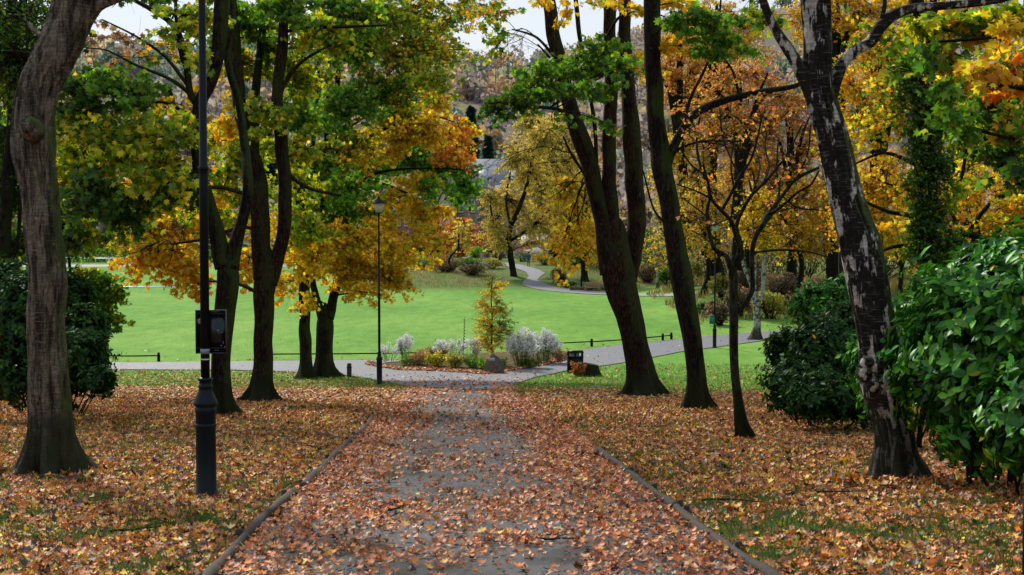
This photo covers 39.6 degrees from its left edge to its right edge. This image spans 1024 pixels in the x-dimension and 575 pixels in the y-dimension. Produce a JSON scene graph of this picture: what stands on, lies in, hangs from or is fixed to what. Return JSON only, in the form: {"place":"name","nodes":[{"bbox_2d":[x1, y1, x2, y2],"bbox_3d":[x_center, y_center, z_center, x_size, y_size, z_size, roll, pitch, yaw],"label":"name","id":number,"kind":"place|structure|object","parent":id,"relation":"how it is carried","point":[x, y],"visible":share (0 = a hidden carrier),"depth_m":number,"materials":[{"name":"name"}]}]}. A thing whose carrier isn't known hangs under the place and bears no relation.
{"place":"outdoors","nodes":[
{"label":"outdoors","id":0,"kind":"place"},
{"bbox_2d":[16,330,807,388],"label":"crossing path","id":1,"kind":"structure","parent":0,"point":[615,353],"depth_m":64.76,"materials":[{"name":"grey asphalt"}]},
{"bbox_2d":[220,375,752,574],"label":"path","id":2,"kind":"structure","parent":0,"point":[556,554],"depth_m":12.32,"materials":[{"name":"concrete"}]},
{"bbox_2d":[210,384,762,574],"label":"path leaves","id":3,"kind":"object","parent":2,"relation":"on","point":[380,424],"visible":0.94,"depth_m":13.37,"materials":[{"name":"orange plant"}]},
{"bbox_2d":[0,0,1022,67],"label":"sky","id":4,"kind":"structure","parent":0,"point":[129,17],"materials":[{"name":"white"}]},
{"bbox_2d":[0,5,1023,574],"bbox_3d":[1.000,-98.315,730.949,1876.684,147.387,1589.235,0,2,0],"label":"ground","id":5,"kind":"structure","parent":0,"point":[442,303],"depth_m":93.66,"materials":[{"name":"green plant"}]},
{"bbox_2d":[0,251,121,413],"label":"rhododendron","id":6,"kind":"object","parent":5,"relation":"on","point":[87,330],"visible":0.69,"depth_m":26.52,"materials":[{"name":"green plant"}]},
{"bbox_2d":[0,1,121,400],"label":"maple tree","id":7,"kind":"object","parent":5,"relation":"on","point":[12,246],"visible":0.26,"depth_m":35.35,"materials":[{"name":"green plant"}]},
{"bbox_2d":[0,0,134,479],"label":"tree trunk","id":8,"kind":"object","parent":5,"relation":"on","point":[41,70],"visible":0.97,"depth_m":16.24,"materials":[{"name":"brown plant"}]},
{"bbox_2d":[67,249,135,333],"bbox_3d":[-11.611,0.690,39.724,2.278,5.391,1.109,0,2,0],"label":"maple sapling","id":9,"kind":"object","parent":5,"relation":"on","point":[109,296],"visible":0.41,"depth_m":39.61,"materials":[{"name":"green plant"}]},
{"bbox_2d":[55,0,253,415],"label":"maple tree","id":10,"kind":"object","parent":5,"relation":"on","point":[129,151],"visible":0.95,"depth_m":28.33,"materials":[{"name":"green plant"}]},
{"bbox_2d":[20,246,295,261],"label":"hedge","id":11,"kind":"object","parent":5,"relation":"on","point":[106,252],"visible":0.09,"depth_m":242.57,"materials":[{"name":"green plant"}]},
{"bbox_2d":[193,0,218,496],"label":"street lamp","id":12,"kind":"object","parent":5,"relation":"on","point":[205,403],"visible":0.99,"depth_m":14.08,"materials":[{"name":"black metal"}]},
{"bbox_2d":[195,310,226,353],"bbox_3d":[-3.002,0.443,14.148,0.308,0.437,0.127,0,2,0],"label":"notice board","id":13,"kind":"object","parent":12,"relation":"attached to","point":[218,329],"visible":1,"depth_m":14.19,"materials":[{"name":"paint"}]},
{"bbox_2d":[102,0,391,401],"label":"maple tree","id":14,"kind":"object","parent":5,"relation":"on","point":[261,261],"visible":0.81,"depth_m":36.19,"materials":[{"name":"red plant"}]},
{"bbox_2d":[201,487,297,574],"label":"timber edging","id":15,"kind":"object","parent":5,"relation":"on","point":[213,568],"visible":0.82,"depth_m":11.39,"materials":[{"name":"grey wood"}]},
{"bbox_2d":[260,107,277,189],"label":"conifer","id":16,"kind":"object","parent":5,"relation":"on","point":[272,167],"visible":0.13,"depth_m":327.88,"materials":[{"name":"green plant"}]},
{"bbox_2d":[297,436,355,488],"bbox_3d":[-2.405,2.331,18.890,0.164,0.789,7.265,0,2,-2],"label":"timber edging","id":17,"kind":"object","parent":5,"relation":"on","point":[313,473],"visible":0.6,"depth_m":17.50,"materials":[{"name":"grey wood"}]},
{"bbox_2d":[239,60,491,377],"bbox_3d":[-5.669,-7.939,58.445,12.870,24.000,12.071,0,2,0],"label":"maple tree","id":18,"kind":"object","parent":5,"relation":"on","point":[408,139],"visible":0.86,"depth_m":57.39,"materials":[{"name":"yellow plant"}]},
{"bbox_2d":[370,196,386,383],"bbox_3d":[-4.739,0.186,50.703,0.620,6.930,0.620,0,2,0],"label":"street lamp","id":19,"kind":"object","parent":5,"relation":"on","point":[378,203],"visible":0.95,"depth_m":50.66,"materials":[{"name":"black metal"}]},
{"bbox_2d":[259,0,502,379],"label":"maple tree","id":20,"kind":"object","parent":5,"relation":"on","point":[362,97],"visible":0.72,"depth_m":55.17,"materials":[{"name":"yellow plant"}]},
{"bbox_2d":[392,188,438,251],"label":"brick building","id":21,"kind":"structure","parent":5,"relation":"on","point":[403,227],"depth_m":219.96,"materials":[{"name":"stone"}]},
{"bbox_2d":[432,258,461,271],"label":"shrub","id":22,"kind":"object","parent":5,"relation":"on","point":[444,266],"visible":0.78,"depth_m":158.41,"materials":[{"name":"brown plant"}]},
{"bbox_2d":[438,177,455,238],"bbox_3d":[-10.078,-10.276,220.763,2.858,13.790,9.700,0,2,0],"label":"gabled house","id":23,"kind":"structure","parent":5,"relation":"on","point":[441,197],"depth_m":216.17,"materials":[{"name":"stone"}]},
{"bbox_2d":[443,216,475,271],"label":"tree","id":24,"kind":"object","parent":5,"relation":"on","point":[461,229],"visible":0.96,"depth_m":157.87,"materials":[{"name":"yellow plant"}]},
{"bbox_2d":[434,213,486,257],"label":"cherry tree","id":25,"kind":"object","parent":5,"relation":"on","point":[462,255],"visible":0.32,"depth_m":189.23,"materials":[{"name":"orange plant"}]},
{"bbox_2d":[454,176,479,249],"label":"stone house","id":26,"kind":"structure","parent":5,"relation":"on","point":[462,212],"depth_m":221.71,"materials":[{"name":"stone"}]},
{"bbox_2d":[370,350,566,373],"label":"flower bed","id":27,"kind":"object","parent":5,"relation":"on","point":[503,355],"visible":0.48,"depth_m":65.64,"materials":[{"name":"green plant"},{"name":"plant leaves"},{"name":"flower petals"}]},
{"bbox_2d":[377,341,400,361],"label":"aster","id":28,"kind":"object","parent":27,"relation":"on","point":[384,350],"visible":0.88,"depth_m":66.60,"materials":[{"name":"white plant"}]},
{"bbox_2d":[395,330,414,358],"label":"aster","id":29,"kind":"object","parent":27,"relation":"on","point":[403,344],"visible":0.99,"depth_m":66.70,"materials":[{"name":"white plant"}]},
{"bbox_2d":[407,348,429,364],"bbox_3d":[-4.275,3.182,64.555,1.056,0.944,1.197,-2,3,-39],"label":"perennial","id":30,"kind":"object","parent":27,"relation":"on","point":[418,358],"visible":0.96,"depth_m":64.42,"materials":[{"name":"brown plant"}]},
{"bbox_2d":[424,349,447,366],"bbox_3d":[-3.376,3.223,63.926,0.997,0.993,1.024,2,3,36],"label":"perennial","id":31,"kind":"object","parent":27,"relation":"on","point":[435,358],"visible":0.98,"depth_m":63.82,"materials":[{"name":"yellow plant"}]},
{"bbox_2d":[432,337,466,359],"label":"aster","id":32,"kind":"object","parent":27,"relation":"on","point":[444,345],"visible":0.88,"depth_m":66.26,"materials":[{"name":"white plant"}]},
{"bbox_2d":[443,351,466,367],"bbox_3d":[-2.534,3.248,63.307,1.026,0.959,1.089,1,3,27],"label":"perennial","id":33,"kind":"object","parent":27,"relation":"on","point":[455,360],"visible":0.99,"depth_m":63.10,"materials":[{"name":"yellow plant"}]},
{"bbox_2d":[462,352,478,368],"bbox_3d":[-1.786,3.285,62.965,0.862,0.830,1.073,0,2,0],"label":"perennial","id":34,"kind":"object","parent":27,"relation":"on","point":[470,362],"visible":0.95,"depth_m":62.95,"materials":[{"name":"green plant"}]},
{"bbox_2d":[464,337,482,357],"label":"aster","id":35,"kind":"object","parent":27,"relation":"on","point":[472,348],"visible":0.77,"depth_m":66.91,"materials":[{"name":"white plant"}]},
{"bbox_2d":[468,276,516,355],"bbox_3d":[-0.927,1.666,64.751,2.862,4.632,1.708,0,2,0],"label":"young tree","id":36,"kind":"object","parent":27,"relation":"on","point":[488,327],"visible":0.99,"depth_m":64.62,"materials":[{"name":"yellow plant"}]},
{"bbox_2d":[484,354,503,372],"bbox_3d":[-0.775,3.311,61.485,0.896,0.900,0.606,0,2,0],"label":"memorial stone","id":37,"kind":"object","parent":27,"relation":"on","point":[494,362],"visible":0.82,"depth_m":61.24,"materials":[{"name":"grey stone"}]},
{"bbox_2d":[504,326,541,364],"bbox_3d":[0.501,2.724,64.519,1.757,1.985,1.147,0,2,0],"label":"aster","id":38,"kind":"object","parent":27,"relation":"on","point":[520,342],"visible":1,"depth_m":64.34,"materials":[{"name":"white plant"}]},
{"bbox_2d":[516,357,542,367],"bbox_3d":[0.766,3.395,63.882,1.349,0.637,0.873,1,3,17],"label":"perennial","id":39,"kind":"object","parent":27,"relation":"on","point":[527,362],"visible":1,"depth_m":63.85,"materials":[{"name":"green plant"}]},
{"bbox_2d":[528,326,562,361],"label":"aster","id":40,"kind":"object","parent":27,"relation":"on","point":[547,341],"visible":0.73,"depth_m":66.47,"materials":[{"name":"white plant"}]},
{"bbox_2d":[465,105,480,158],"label":"conifer","id":41,"kind":"object","parent":5,"relation":"on","point":[470,111],"visible":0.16,"depth_m":298.20,"materials":[{"name":"green plant"}]},
{"bbox_2d":[458,262,492,275],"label":"shrub","id":42,"kind":"object","parent":5,"relation":"on","point":[473,270],"visible":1,"depth_m":154.85,"materials":[{"name":"brown plant"}]},
{"bbox_2d":[481,134,494,158],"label":"conifer","id":43,"kind":"object","parent":5,"relation":"on","point":[488,149],"visible":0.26,"depth_m":283.51,"materials":[{"name":"green plant"}]},
{"bbox_2d":[452,159,524,251],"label":"terraced house","id":44,"kind":"structure","parent":5,"relation":"on","point":[499,177],"depth_m":228.36,"materials":[{"name":"stone"}]},
{"bbox_2d":[480,257,506,268],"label":"shrub","id":45,"kind":"object","parent":5,"relation":"on","point":[495,263],"visible":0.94,"depth_m":162.02,"materials":[{"name":"yellow plant"}]},
{"bbox_2d":[0,325,1023,574],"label":"fallen leaves","id":46,"kind":"object","parent":5,"relation":"on","point":[566,401],"visible":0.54,"depth_m":16.16,"materials":[{"name":"orange plant"}]},
{"bbox_2d":[0,0,1023,248],"bbox_3d":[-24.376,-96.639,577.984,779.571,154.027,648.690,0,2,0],"label":"hillside wood","id":47,"kind":"object","parent":5,"relation":"on","point":[478,76],"visible":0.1,"depth_m":446.14,"materials":[{"name":"plant"}]},
{"bbox_2d":[475,110,581,276],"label":"willow tree","id":48,"kind":"object","parent":5,"relation":"on","point":[505,246],"visible":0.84,"depth_m":153.88,"materials":[{"name":"yellow plant"}]},
{"bbox_2d":[513,107,581,258],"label":"willow tree","id":49,"kind":"object","parent":5,"relation":"on","point":[534,199],"visible":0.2,"depth_m":174.79,"materials":[{"name":"yellow plant"}]},
{"bbox_2d":[437,0,671,396],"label":"maple tree","id":50,"kind":"object","parent":5,"relation":"on","point":[617,245],"visible":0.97,"depth_m":39.33,"materials":[{"name":"green plant"}]},
{"bbox_2d":[567,350,583,372],"bbox_3d":[2.740,3.218,61.692,0.716,0.971,0.523,0,2,0],"label":"litter bin","id":51,"kind":"object","parent":5,"relation":"on","point":[574,356],"visible":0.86,"depth_m":61.45,"materials":[{"name":"metal"}]},
{"bbox_2d":[569,361,586,376],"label":"dead fern","id":52,"kind":"object","parent":5,"relation":"on","point":[578,369],"visible":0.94,"depth_m":59.16,"materials":[{"name":"red plant"}]},
{"bbox_2d":[548,168,623,281],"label":"maple tree","id":53,"kind":"object","parent":5,"relation":"on","point":[585,278],"visible":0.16,"depth_m":149.74,"materials":[{"name":"yellow plant"}]},
{"bbox_2d":[583,362,601,376],"bbox_3d":[3.310,3.479,59.545,0.987,0.672,0.990,0,2,0],"label":"tree stump","id":54,"kind":"object","parent":5,"relation":"on","point":[591,369],"visible":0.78,"depth_m":59.23,"materials":[{"name":"brown wood"}]},
{"bbox_2d":[595,446,633,471],"bbox_3d":[1.327,2.331,18.691,0.164,0.512,3.562,0,2,-2],"label":"timber edging","id":55,"kind":"object","parent":5,"relation":"on","point":[609,455],"visible":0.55,"depth_m":18.62,"materials":[{"name":"grey wood"}]},
{"bbox_2d":[559,332,672,346],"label":"rail fence","id":56,"kind":"object","parent":5,"relation":"on","point":[662,336],"visible":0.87,"depth_m":76.95,"materials":[{"name":"black metal"}]},
{"bbox_2d":[637,264,656,283],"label":"shrub","id":57,"kind":"object","parent":5,"relation":"on","point":[647,276],"visible":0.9,"depth_m":148.61,"materials":[{"name":"brown plant"}]},
{"bbox_2d":[625,469,682,508],"bbox_3d":[1.467,2.186,15.033,0.146,0.508,3.462,0,2,-3],"label":"timber edging","id":58,"kind":"object","parent":5,"relation":"on","point":[640,480],"visible":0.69,"depth_m":14.65,"materials":[{"name":"grey wood"}]},
{"bbox_2d":[641,222,667,270],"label":"shrub","id":59,"kind":"object","parent":5,"relation":"on","point":[646,246],"visible":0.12,"depth_m":159.83,"materials":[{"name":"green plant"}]},
{"bbox_2d":[644,231,666,287],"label":"tree","id":60,"kind":"object","parent":5,"relation":"on","point":[658,259],"visible":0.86,"depth_m":137.89,"materials":[{"name":"yellow plant"}]},
{"bbox_2d":[654,267,671,287],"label":"shrub","id":61,"kind":"object","parent":5,"relation":"on","point":[665,277],"visible":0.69,"depth_m":126.19,"materials":[{"name":"green plant"}]},
{"bbox_2d":[643,123,722,238],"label":"maple tree","id":62,"kind":"object","parent":5,"relation":"on","point":[683,178],"visible":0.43,"depth_m":117.50,"materials":[{"name":"orange plant"}]},
{"bbox_2d":[640,223,726,279],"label":"shrub","id":63,"kind":"object","parent":5,"relation":"on","point":[647,253],"visible":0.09,"depth_m":150.16,"materials":[{"name":"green plant"}]},
{"bbox_2d":[661,24,709,291],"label":"cherry tree","id":64,"kind":"object","parent":5,"relation":"on","point":[675,79],"visible":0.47,"depth_m":120.99,"materials":[{"name":"orange plant"}]},
{"bbox_2d":[689,257,702,278],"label":"shrub","id":65,"kind":"object","parent":5,"relation":"on","point":[696,267],"visible":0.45,"depth_m":125.24,"materials":[{"name":"green plant"}]},
{"bbox_2d":[664,225,731,280],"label":"shrub","id":66,"kind":"object","parent":5,"relation":"on","point":[703,261],"visible":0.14,"depth_m":145.34,"materials":[{"name":"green plant"}]},
{"bbox_2d":[653,177,744,297],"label":"cherry tree","id":67,"kind":"object","parent":5,"relation":"on","point":[704,245],"visible":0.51,"depth_m":107.30,"materials":[{"name":"orange plant"}]},
{"bbox_2d":[702,297,728,325],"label":"shrub","id":68,"kind":"object","parent":5,"relation":"on","point":[722,310],"visible":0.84,"depth_m":90.66,"materials":[{"name":"brown plant"}]},
{"bbox_2d":[661,0,771,276],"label":"maple tree","id":69,"kind":"object","parent":5,"relation":"on","point":[725,8],"visible":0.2,"depth_m":124.16,"materials":[{"name":"orange plant"}]},
{"bbox_2d":[712,220,720,347],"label":"street lamp","id":70,"kind":"object","parent":5,"relation":"on","point":[714,330],"visible":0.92,"depth_m":75.39,"materials":[{"name":"black metal"}]},
{"bbox_2d":[707,273,728,297],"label":"shrub","id":71,"kind":"object","parent":5,"relation":"on","point":[721,282],"visible":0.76,"depth_m":102.99,"materials":[{"name":"green plant"}]},
{"bbox_2d":[642,0,799,408],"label":"maple tree","id":72,"kind":"object","parent":5,"relation":"on","point":[723,38],"visible":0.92,"depth_m":30.97,"materials":[{"name":"brown plant"}]},
{"bbox_2d":[673,503,781,574],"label":"timber edging","id":73,"kind":"object","parent":5,"relation":"on","point":[765,569],"visible":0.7,"depth_m":10.69,"materials":[{"name":"grey wood"}]},
{"bbox_2d":[723,286,752,316],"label":"shrub","id":74,"kind":"object","parent":5,"relation":"on","point":[743,293],"visible":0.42,"depth_m":93.84,"materials":[{"name":"brown plant"}]},
{"bbox_2d":[669,51,807,284],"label":"cherry tree","id":75,"kind":"object","parent":5,"relation":"on","point":[764,78],"visible":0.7,"depth_m":110.96,"materials":[{"name":"orange plant"}]},
{"bbox_2d":[693,222,784,274],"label":"shrub","id":76,"kind":"object","parent":5,"relation":"on","point":[728,245],"visible":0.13,"depth_m":139.44,"materials":[{"name":"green plant"}]},
{"bbox_2d":[724,267,768,294],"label":"shrub","id":77,"kind":"object","parent":5,"relation":"on","point":[742,279],"visible":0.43,"depth_m":102.18,"materials":[{"name":"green plant"}]},
{"bbox_2d":[665,66,830,438],"bbox_3d":[3.692,-0.385,21.966,2.884,6.264,2.786,0,2,0],"label":"ornamental tree","id":78,"kind":"object","parent":5,"relation":"on","point":[742,427],"visible":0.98,"depth_m":21.91,"materials":[{"name":"orange plant"}]},
{"bbox_2d":[713,146,800,277],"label":"maple tree","id":79,"kind":"object","parent":5,"relation":"on","point":[752,169],"visible":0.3,"depth_m":118.77,"materials":[{"name":"orange plant"}]},
{"bbox_2d":[742,60,771,123],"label":"hillside house","id":80,"kind":"structure","parent":5,"relation":"on","point":[766,68],"depth_m":433.71,"materials":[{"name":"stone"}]},
{"bbox_2d":[720,187,797,339],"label":"birch tree","id":81,"kind":"object","parent":5,"relation":"on","point":[766,243],"visible":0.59,"depth_m":80.60,"materials":[{"name":"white plant"}]},
{"bbox_2d":[721,232,808,277],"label":"shrub","id":82,"kind":"object","parent":5,"relation":"on","point":[772,268],"visible":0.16,"depth_m":140.00,"materials":[{"name":"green plant"}]},
{"bbox_2d":[750,290,788,318],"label":"shrub","id":83,"kind":"object","parent":5,"relation":"on","point":[774,305],"visible":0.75,"depth_m":92.30,"materials":[{"name":"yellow plant"}]},
{"bbox_2d":[758,270,800,297],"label":"shrub","id":84,"kind":"object","parent":5,"relation":"on","point":[783,282],"visible":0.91,"depth_m":99.16,"materials":[{"name":"brown plant"}]},
{"bbox_2d":[734,171,838,291],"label":"maple tree","id":85,"kind":"object","parent":5,"relation":"on","point":[806,225],"visible":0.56,"depth_m":103.04,"materials":[{"name":"orange plant"}]},
{"bbox_2d":[753,89,820,280],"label":"cherry tree","id":86,"kind":"object","parent":5,"relation":"on","point":[791,267],"visible":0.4,"depth_m":115.31,"materials":[{"name":"orange plant"}]},
{"bbox_2d":[756,216,823,278],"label":"shrub","id":87,"kind":"object","parent":5,"relation":"on","point":[810,261],"visible":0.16,"depth_m":134.65,"materials":[{"name":"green plant"}]},
{"bbox_2d":[780,283,802,315],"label":"shrub","id":88,"kind":"object","parent":5,"relation":"on","point":[791,295],"visible":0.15,"depth_m":93.33,"materials":[{"name":"green plant"}]},
{"bbox_2d":[754,282,872,431],"bbox_3d":[5.530,1.347,24.879,2.541,2.812,4.441,1,2,12],"label":"rhododendron","id":89,"kind":"object","parent":5,"relation":"on","point":[808,378],"visible":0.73,"depth_m":24.40,"materials":[{"name":"green plant"}]},
{"bbox_2d":[783,272,847,325],"bbox_3d":[7.099,1.340,33.430,1.767,3.641,6.254,0,2,7],"label":"laurel shrub","id":90,"kind":"object","parent":5,"relation":"on","point":[807,299],"visible":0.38,"depth_m":30.77,"materials":[{"name":"green plant"}]},
{"bbox_2d":[796,45,869,277],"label":"tree","id":91,"kind":"object","parent":5,"relation":"on","point":[840,265],"visible":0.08,"depth_m":92.16,"materials":[{"name":"orange plant"}]},
{"bbox_2d":[775,0,899,282],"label":"maple tree","id":92,"kind":"object","parent":5,"relation":"on","point":[843,29],"visible":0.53,"depth_m":110.83,"materials":[{"name":"yellow plant"}]},
{"bbox_2d":[810,141,911,261],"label":"maple tree","id":93,"kind":"object","parent":5,"relation":"on","point":[872,195],"visible":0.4,"depth_m":78.98,"materials":[{"name":"yellow plant"}]},
{"bbox_2d":[812,209,917,277],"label":"shrub","id":94,"kind":"object","parent":5,"relation":"on","point":[890,266],"visible":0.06,"depth_m":124.82,"materials":[{"name":"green plant"}]},
{"bbox_2d":[741,0,1010,478],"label":"birch tree","id":95,"kind":"object","parent":5,"relation":"on","point":[895,452],"visible":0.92,"depth_m":15.34,"materials":[{"name":"black plant"}]},
{"bbox_2d":[835,283,925,448],"bbox_3d":[5.346,1.198,19.731,1.001,2.638,3.194,0,2,-5],"label":"laurel shrub","id":96,"kind":"object","parent":5,"relation":"on","point":[851,360],"visible":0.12,"depth_m":20.13,"materials":[{"name":"green plant"}]},
{"bbox_2d":[838,30,937,201],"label":"maple tree","id":97,"kind":"object","parent":5,"relation":"on","point":[851,88],"visible":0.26,"depth_m":85.28,"materials":[{"name":"yellow plant"}]},
{"bbox_2d":[883,204,917,295],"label":"maple tree","id":98,"kind":"object","parent":5,"relation":"on","point":[900,283],"visible":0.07,"depth_m":89.94,"materials":[{"name":"yellow plant"}]},
{"bbox_2d":[836,0,1023,303],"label":"ivy clad tree","id":99,"kind":"object","parent":5,"relation":"on","point":[925,221],"visible":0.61,"depth_m":43.60,"materials":[{"name":"yellow plant"}]},
{"bbox_2d":[871,0,990,117],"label":"maple tree","id":100,"kind":"object","parent":5,"relation":"on","point":[892,4],"visible":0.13,"depth_m":108.31,"materials":[{"name":"yellow plant"}]},
{"bbox_2d":[872,0,1023,197],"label":"maple tree","id":101,"kind":"object","parent":5,"relation":"on","point":[992,86],"visible":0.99,"depth_m":15.96,"materials":[{"name":"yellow plant"}]},
{"bbox_2d":[875,215,1023,496],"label":"laurel hedge","id":102,"kind":"object","parent":5,"relation":"on","point":[963,345],"visible":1,"depth_m":14.11,"materials":[{"name":"green plant"}]},
{"bbox_2d":[893,167,1023,245],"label":"maple tree","id":103,"kind":"object","parent":5,"relation":"on","point":[976,201],"visible":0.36,"depth_m":64.83,"materials":[{"name":"yellow plant"}]},
{"bbox_2d":[944,101,976,228],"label":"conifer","id":104,"kind":"object","parent":5,"relation":"on","point":[967,168],"visible":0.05,"depth_m":198.55,"materials":[{"name":"green plant"}]},
{"bbox_2d":[934,38,1023,233],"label":"maple tree","id":105,"kind":"object","parent":5,"relation":"on","point":[970,97],"visible":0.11,"depth_m":72.86,"materials":[{"name":"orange plant"}]},
{"bbox_2d":[480,262,726,295],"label":"path","id":106,"kind":"structure","parent":0,"point":[532,280],"depth_m":147.44,"materials":[{"name":"grey asphalt"}]},
{"bbox_2d":[402,260,916,322],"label":"bushes","id":107,"kind":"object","parent":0,"point":[893,282],"depth_m":124.34,"materials":[{"name":"plant"}]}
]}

